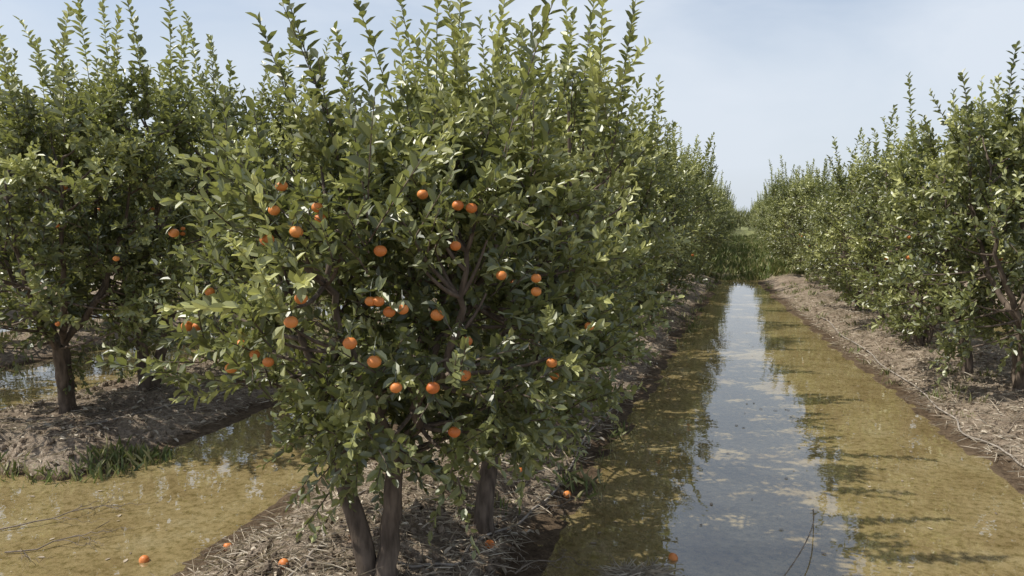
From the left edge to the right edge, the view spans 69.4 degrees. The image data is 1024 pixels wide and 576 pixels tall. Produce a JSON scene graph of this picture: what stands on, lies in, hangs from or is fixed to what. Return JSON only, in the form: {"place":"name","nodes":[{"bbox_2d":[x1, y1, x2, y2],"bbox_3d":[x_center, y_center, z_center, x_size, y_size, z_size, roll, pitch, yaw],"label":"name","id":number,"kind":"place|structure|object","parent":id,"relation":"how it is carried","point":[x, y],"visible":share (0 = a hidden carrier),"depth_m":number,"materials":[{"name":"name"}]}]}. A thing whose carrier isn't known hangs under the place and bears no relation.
{"place":"outdoors","nodes":[
{"label":"outdoors","id":0,"kind":"place"},
{"bbox_2d":[0,274,1000,515],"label":"bank grass","id":1,"kind":"structure","parent":0,"point":[141,453],"depth_m":5.25,"materials":[{"name":"green plant"}]},
{"bbox_2d":[0,264,1023,575],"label":"flood water","id":2,"kind":"structure","parent":0,"point":[744,356],"depth_m":4.80,"materials":[{"name":"brown liquid"}]},
{"bbox_2d":[139,555,149,562],"bbox_3d":[-1.871,1.385,3.764,0.052,0.051,0.043,45,-2,9],"label":"fallen orange","id":3,"kind":"object","parent":2,"relation":"on","point":[144,559],"visible":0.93,"depth_m":3.75,"materials":[{"name":"orange food"}]},
{"bbox_2d":[393,0,684,434],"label":"orange tree","id":4,"kind":"object","parent":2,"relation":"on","point":[636,156],"visible":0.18,"depth_m":4.74,"materials":[{"name":"green plant"}]},
{"bbox_2d":[668,553,677,560],"bbox_3d":[0.826,1.383,3.791,0.052,0.043,0.051,43,24,9],"label":"fallen orange","id":5,"kind":"object","parent":2,"relation":"on","point":[673,556],"visible":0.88,"depth_m":3.77,"materials":[{"name":"orange food"}]},
{"bbox_2d":[659,138,733,258],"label":"orange tree","id":6,"kind":"object","parent":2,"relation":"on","point":[726,222],"visible":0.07,"depth_m":18.58,"materials":[{"name":"green plant"}]},
{"bbox_2d":[784,509,814,575],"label":"bent cane","id":7,"kind":"object","parent":2,"relation":"on","point":[803,545],"visible":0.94,"depth_m":3.73,"materials":[{"name":"brown wood"}]},
{"bbox_2d":[0,217,1023,575],"bbox_3d":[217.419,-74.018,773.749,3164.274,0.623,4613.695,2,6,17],"label":"ground","id":8,"kind":"structure","parent":0,"point":[550,525],"depth_m":5.83,"materials":[{"name":"soil"}]},
{"bbox_2d":[0,48,56,304],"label":"orange tree","id":9,"kind":"object","parent":8,"relation":"on","point":[14,60],"visible":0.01,"depth_m":8.50,"materials":[{"name":"green plant"}]},
{"bbox_2d":[0,60,148,327],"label":"orange tree","id":10,"kind":"object","parent":8,"relation":"on","point":[44,192],"visible":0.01,"depth_m":9.90,"materials":[{"name":"green plant"}]},
{"bbox_2d":[0,2,214,413],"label":"orange tree","id":11,"kind":"object","parent":8,"relation":"on","point":[31,151],"visible":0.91,"depth_m":5.48,"materials":[{"name":"green plant"}]},
{"bbox_2d":[0,0,274,390],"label":"orange tree","id":12,"kind":"object","parent":8,"relation":"on","point":[183,127],"visible":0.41,"depth_m":6.12,"materials":[{"name":"green plant"}]},
{"bbox_2d":[127,148,246,299],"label":"orange tree","id":13,"kind":"object","parent":8,"relation":"on","point":[172,228],"visible":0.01,"depth_m":11.92,"materials":[{"name":"green plant"}]},
{"bbox_2d":[86,353,325,424],"bbox_3d":[-2.558,0.880,7.289,0.105,0.095,3.802,2,6,17],"label":"irrigation hose","id":14,"kind":"object","parent":8,"relation":"on","point":[152,409],"visible":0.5,"depth_m":6.05,"materials":[{"name":"plastic"}]},
{"bbox_2d":[223,543,231,550],"bbox_3d":[-1.477,1.348,3.848,0.043,0.052,0.051,-33,-6,-16],"label":"fallen orange","id":15,"kind":"object","parent":8,"relation":"on","point":[226,544],"visible":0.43,"depth_m":3.83,"materials":[{"name":"orange food"}]},
{"bbox_2d":[197,105,294,191],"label":"orange tree","id":16,"kind":"object","parent":8,"relation":"on","point":[278,162],"depth_m":13.66,"materials":[{"name":"green plant"}]},
{"bbox_2d":[150,11,374,348],"bbox_3d":[-2.759,-1.075,8.396,2.531,3.931,2.276,-3,6,-26],"label":"orange tree","id":17,"kind":"object","parent":8,"relation":"on","point":[278,128],"visible":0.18,"depth_m":8.03,"materials":[{"name":"green plant"}]},
{"bbox_2d":[278,558,288,568],"bbox_3d":[-1.016,1.230,3.295,0.051,0.052,0.043,-12,2,31],"label":"fallen orange","id":18,"kind":"object","parent":8,"relation":"on","point":[283,561],"visible":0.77,"depth_m":3.28,"materials":[{"name":"orange food"}]},
{"bbox_2d":[280,91,403,306],"bbox_3d":[-2.251,-1.033,10.296,2.103,3.442,2.339,-5,8,-42],"label":"orange tree","id":19,"kind":"object","parent":8,"relation":"on","point":[324,297],"depth_m":10.05,"materials":[{"name":"green plant"}]},
{"bbox_2d":[85,0,639,575],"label":"orange tree","id":20,"kind":"object","parent":8,"relation":"on","point":[425,200],"visible":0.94,"depth_m":2.83,"materials":[{"name":"green plant"}]},
{"bbox_2d":[288,443,449,575],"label":"irrigation hose","id":21,"kind":"object","parent":8,"relation":"on","point":[318,547],"visible":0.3,"depth_m":3.50,"materials":[{"name":"plastic"}]},
{"bbox_2d":[369,100,428,294],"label":"orange tree","id":22,"kind":"object","parent":8,"relation":"on","point":[386,131],"visible":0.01,"depth_m":11.34,"materials":[{"name":"green plant"}]},
{"bbox_2d":[258,0,669,536],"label":"orange tree","id":23,"kind":"object","parent":8,"relation":"on","point":[563,203],"visible":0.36,"depth_m":3.47,"materials":[{"name":"green plant"}]},
{"bbox_2d":[485,539,494,548],"bbox_3d":[-0.113,1.315,3.792,0.052,0.051,0.043,18,14,15],"label":"fallen orange","id":24,"kind":"object","parent":8,"relation":"on","point":[490,542],"visible":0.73,"depth_m":3.77,"materials":[{"name":"orange food"}]},
{"bbox_2d":[397,399,624,567],"bbox_3d":[0.368,1.148,5.175,0.330,0.176,4.151,3,6,25],"label":"irrigation hose","id":25,"kind":"object","parent":8,"relation":"on","point":[488,534],"visible":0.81,"depth_m":3.96,"materials":[{"name":"plastic"}]},
{"bbox_2d":[0,298,1023,575],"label":"soil clods","id":26,"kind":"object","parent":8,"relation":"on","point":[416,556],"visible":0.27,"depth_m":5.37,"materials":[{"name":"brown soil"}]},
{"bbox_2d":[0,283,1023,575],"bbox_3d":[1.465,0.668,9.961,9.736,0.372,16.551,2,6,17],"label":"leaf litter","id":27,"kind":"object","parent":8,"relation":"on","point":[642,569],"visible":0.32,"depth_m":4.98,"materials":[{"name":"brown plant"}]},
{"bbox_2d":[0,349,1023,575],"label":"fallen branches","id":28,"kind":"object","parent":8,"relation":"on","point":[516,572],"visible":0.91,"depth_m":4.04,"materials":[{"name":"brown wood"}]},
{"bbox_2d":[563,491,570,497],"bbox_3d":[0.342,1.281,4.593,0.052,0.043,0.051,-19,-1,18],"label":"fallen orange","id":29,"kind":"object","parent":8,"relation":"on","point":[566,494],"visible":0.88,"depth_m":4.58,"materials":[{"name":"orange food"}]},
{"bbox_2d":[475,14,699,361],"bbox_3d":[0.571,-0.648,6.412,2.139,3.473,2.639,-2,6,-18],"label":"orange tree","id":30,"kind":"object","parent":8,"relation":"on","point":[670,246],"visible":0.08,"depth_m":6.39,"materials":[{"name":"green plant"}]},
{"bbox_2d":[550,94,690,325],"bbox_3d":[0.938,-0.702,8.296,1.893,3.199,2.450,5,7,41],"label":"orange tree","id":31,"kind":"object","parent":8,"relation":"on","point":[663,188],"visible":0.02,"depth_m":7.99,"materials":[{"name":"green plant"}]},
{"bbox_2d":[558,65,708,321],"bbox_3d":[1.419,-1.097,10.214,2.480,3.573,2.119,5,8,42],"label":"orange tree","id":32,"kind":"object","parent":8,"relation":"on","point":[679,220],"visible":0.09,"depth_m":9.90,"materials":[{"name":"green plant"}]},
{"bbox_2d":[610,121,726,303],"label":"orange tree","id":33,"kind":"object","parent":8,"relation":"on","point":[701,267],"visible":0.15,"depth_m":11.44,"materials":[{"name":"green plant"}]},
{"bbox_2d":[653,122,711,286],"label":"orange tree","id":34,"kind":"object","parent":8,"relation":"on","point":[697,196],"visible":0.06,"depth_m":13.25,"materials":[{"name":"green plant"}]},
{"bbox_2d":[641,123,732,283],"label":"orange tree","id":35,"kind":"object","parent":8,"relation":"on","point":[710,207],"visible":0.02,"depth_m":16.70,"materials":[{"name":"green plant"}]},
{"bbox_2d":[661,140,735,291],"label":"orange tree","id":36,"kind":"object","parent":8,"relation":"on","point":[720,239],"visible":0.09,"depth_m":15.07,"materials":[{"name":"green plant"}]},
{"bbox_2d":[704,162,718,256],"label":"orange tree","id":37,"kind":"object","parent":8,"relation":"on","point":[712,222],"visible":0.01,"depth_m":20.27,"materials":[{"name":"green plant"}]},
{"bbox_2d":[707,189,729,259],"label":"orange tree","id":38,"kind":"object","parent":8,"relation":"on","point":[719,207],"depth_m":23.98,"materials":[{"name":"green plant"}]},
{"bbox_2d":[760,154,826,259],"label":"orange tree","id":39,"kind":"object","parent":8,"relation":"on","point":[774,190],"visible":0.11,"depth_m":22.74,"materials":[{"name":"green plant"}]},
{"bbox_2d":[762,166,831,264],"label":"orange tree","id":40,"kind":"object","parent":8,"relation":"on","point":[776,226],"visible":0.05,"depth_m":21.04,"materials":[{"name":"green plant"}]},
{"bbox_2d":[758,159,846,274],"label":"orange tree","id":41,"kind":"object","parent":8,"relation":"on","point":[786,249],"visible":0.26,"depth_m":19.17,"materials":[{"name":"green plant"}]},
{"bbox_2d":[775,156,851,281],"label":"orange tree","id":42,"kind":"object","parent":8,"relation":"on","point":[807,186],"visible":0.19,"depth_m":17.30,"materials":[{"name":"green plant"}]},
{"bbox_2d":[704,164,931,259],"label":"distant orange tree rows","id":43,"kind":"object","parent":8,"relation":"on","point":[755,217],"visible":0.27,"depth_m":33.17,"materials":[{"name":"green plant"}]},
{"bbox_2d":[778,166,861,288],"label":"orange tree","id":44,"kind":"object","parent":8,"relation":"on","point":[801,252],"visible":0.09,"depth_m":16.00,"materials":[{"name":"green plant"}]},
{"bbox_2d":[795,155,877,292],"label":"orange tree","id":45,"kind":"object","parent":8,"relation":"on","point":[824,232],"visible":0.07,"depth_m":13.84,"materials":[{"name":"green plant"}]},
{"bbox_2d":[791,137,919,310],"bbox_3d":[5.646,-0.971,12.265,1.801,2.919,2.222,-4,7,-32],"label":"orange tree","id":46,"kind":"object","parent":8,"relation":"on","point":[858,291],"visible":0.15,"depth_m":12.21,"materials":[{"name":"green plant"}]},
{"bbox_2d":[792,115,957,325],"bbox_3d":[5.239,-0.920,10.530,2.288,3.139,1.887,2,6,23],"label":"orange tree","id":47,"kind":"object","parent":8,"relation":"on","point":[858,176],"visible":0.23,"depth_m":10.44,"materials":[{"name":"green plant"}]},
{"bbox_2d":[820,317,1023,466],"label":"irrigation hose","id":48,"kind":"object","parent":8,"relation":"on","point":[1000,448],"visible":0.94,"depth_m":6.44,"materials":[{"name":"plastic"}]},
{"bbox_2d":[842,104,1018,345],"bbox_3d":[5.013,-0.694,8.935,1.956,3.085,2.532,2,6,19],"label":"orange tree","id":49,"kind":"object","parent":8,"relation":"on","point":[874,251],"visible":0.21,"depth_m":8.99,"materials":[{"name":"green plant"}]},
{"bbox_2d":[842,52,1023,374],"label":"orange tree","id":50,"kind":"object","parent":8,"relation":"on","point":[912,169],"visible":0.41,"depth_m":7.22,"materials":[{"name":"green plant"}]},
{"bbox_2d":[879,40,1023,393],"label":"orange tree","id":51,"kind":"object","parent":8,"relation":"on","point":[1001,131],"visible":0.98,"depth_m":6.43,"materials":[{"name":"green plant"}]},
{"bbox_2d":[985,177,1022,276],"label":"orange tree","id":52,"kind":"object","parent":8,"relation":"on","point":[1003,247],"visible":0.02,"depth_m":15.24,"materials":[{"name":"green plant"}]},
{"bbox_2d":[0,0,1023,213],"label":"sky","id":53,"kind":"structure","parent":0,"point":[770,79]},
{"bbox_2d":[697,233,810,280],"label":"green grass","id":54,"kind":"structure","parent":0,"point":[749,249],"depth_m":23.55,"materials":[{"name":"green plant"}]}
]}

